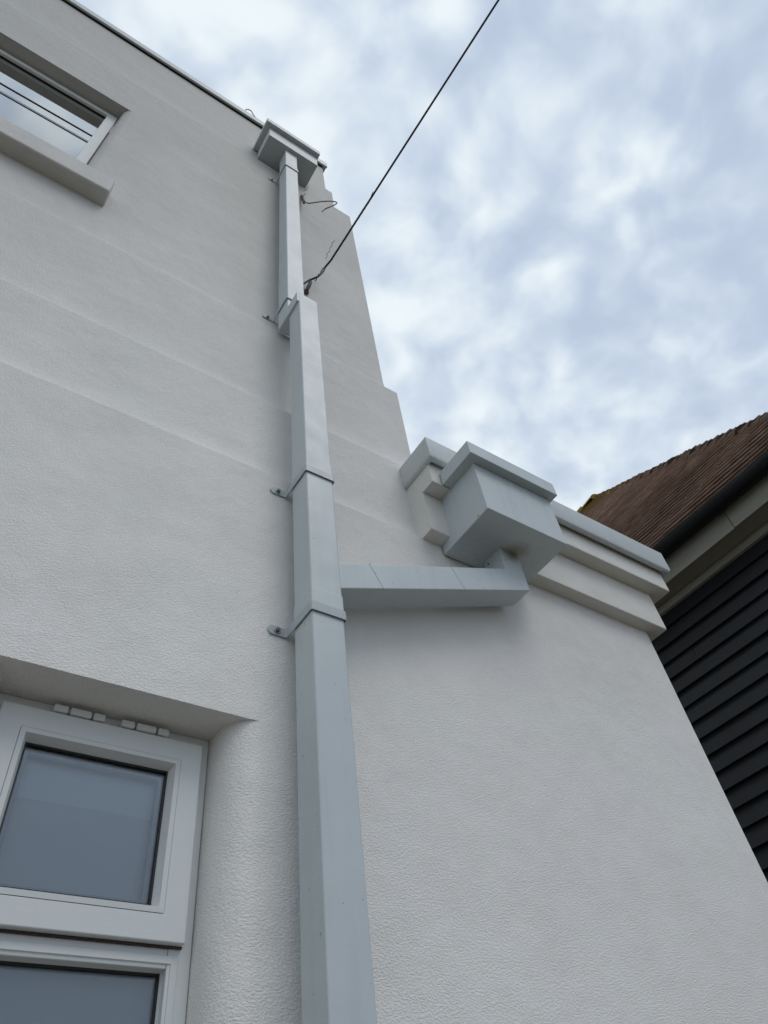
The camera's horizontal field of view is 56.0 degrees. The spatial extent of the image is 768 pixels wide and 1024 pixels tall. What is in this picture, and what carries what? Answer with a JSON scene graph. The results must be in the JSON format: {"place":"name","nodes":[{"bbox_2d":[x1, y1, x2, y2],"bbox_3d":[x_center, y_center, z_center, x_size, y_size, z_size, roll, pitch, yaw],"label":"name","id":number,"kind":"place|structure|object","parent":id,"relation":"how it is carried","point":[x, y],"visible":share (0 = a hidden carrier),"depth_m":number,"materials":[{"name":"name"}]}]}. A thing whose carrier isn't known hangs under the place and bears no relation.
{"place":"outdoors","nodes":[
{"label":"outdoors","id":0,"kind":"place"},
{"bbox_2d":[76,0,767,510],"label":"sky","id":1,"kind":"structure","parent":0,"point":[563,264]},
{"bbox_2d":[576,412,767,881],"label":"weatherboarded house","id":2,"kind":"structure","parent":0,"point":[696,516],"depth_m":5.28,"materials":[{"name":"black paint"}]},
{"label":"ground","id":3,"kind":"structure","parent":0,"visible":0},
{"bbox_2d":[0,0,525,1023],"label":"rendered house","id":4,"kind":"structure","parent":3,"relation":"on","point":[148,808],"depth_m":1.82,"materials":[{"name":"paint"}]},
{"bbox_2d":[0,49,117,164],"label":"window","id":5,"kind":"structure","parent":4,"relation":"in","point":[32,101],"depth_m":3.83,"materials":[{"name":"white plastic"}]},
{"bbox_2d":[0,693,208,1023],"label":"window","id":6,"kind":"structure","parent":4,"relation":"in","point":[101,816],"depth_m":1.37,"materials":[{"name":"white plastic"}]},
{"bbox_2d":[253,118,319,187],"bbox_3d":[-0.700,-2.579,5.207,0.430,0.265,0.223,23,-56,-25],"label":"hopper head","id":7,"kind":"object","parent":4,"relation":"attached to","point":[274,142],"visible":0.96,"depth_m":5.14},
{"bbox_2d":[301,193,336,211],"bbox_3d":[-0.445,-2.128,4.888,0.242,0.442,0.063,-10,-48,1],"label":"loose cable","id":8,"kind":"object","parent":4,"relation":"attached to","point":[303,200],"visible":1,"depth_m":4.78,"materials":[{"name":"grey plastic"}]},
{"bbox_2d":[262,150,528,1023],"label":"downpipe","id":9,"kind":"object","parent":4,"relation":"attached to","point":[337,982],"visible":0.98,"depth_m":1.79,"materials":[{"name":"paint"}]},
{"bbox_2d":[303,0,499,294],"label":"overhead cable","id":10,"kind":"object","parent":4,"relation":"attached to","point":[309,284],"visible":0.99,"depth_m":3.82,"materials":[{"name":"black plastic"}]},
{"bbox_2d":[399,437,767,1023],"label":"flat roofed extension","id":11,"kind":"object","parent":3,"relation":"on","point":[631,883],"visible":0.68,"depth_m":2.16,"materials":[{"name":"white paint"}]},
{"bbox_2d":[440,441,566,582],"bbox_3d":[0.423,0.015,2.707,0.432,0.324,0.288,23,-56,-25],"label":"hopper head","id":12,"kind":"object","parent":11,"relation":"attached to","point":[491,503],"visible":0.91,"depth_m":2.61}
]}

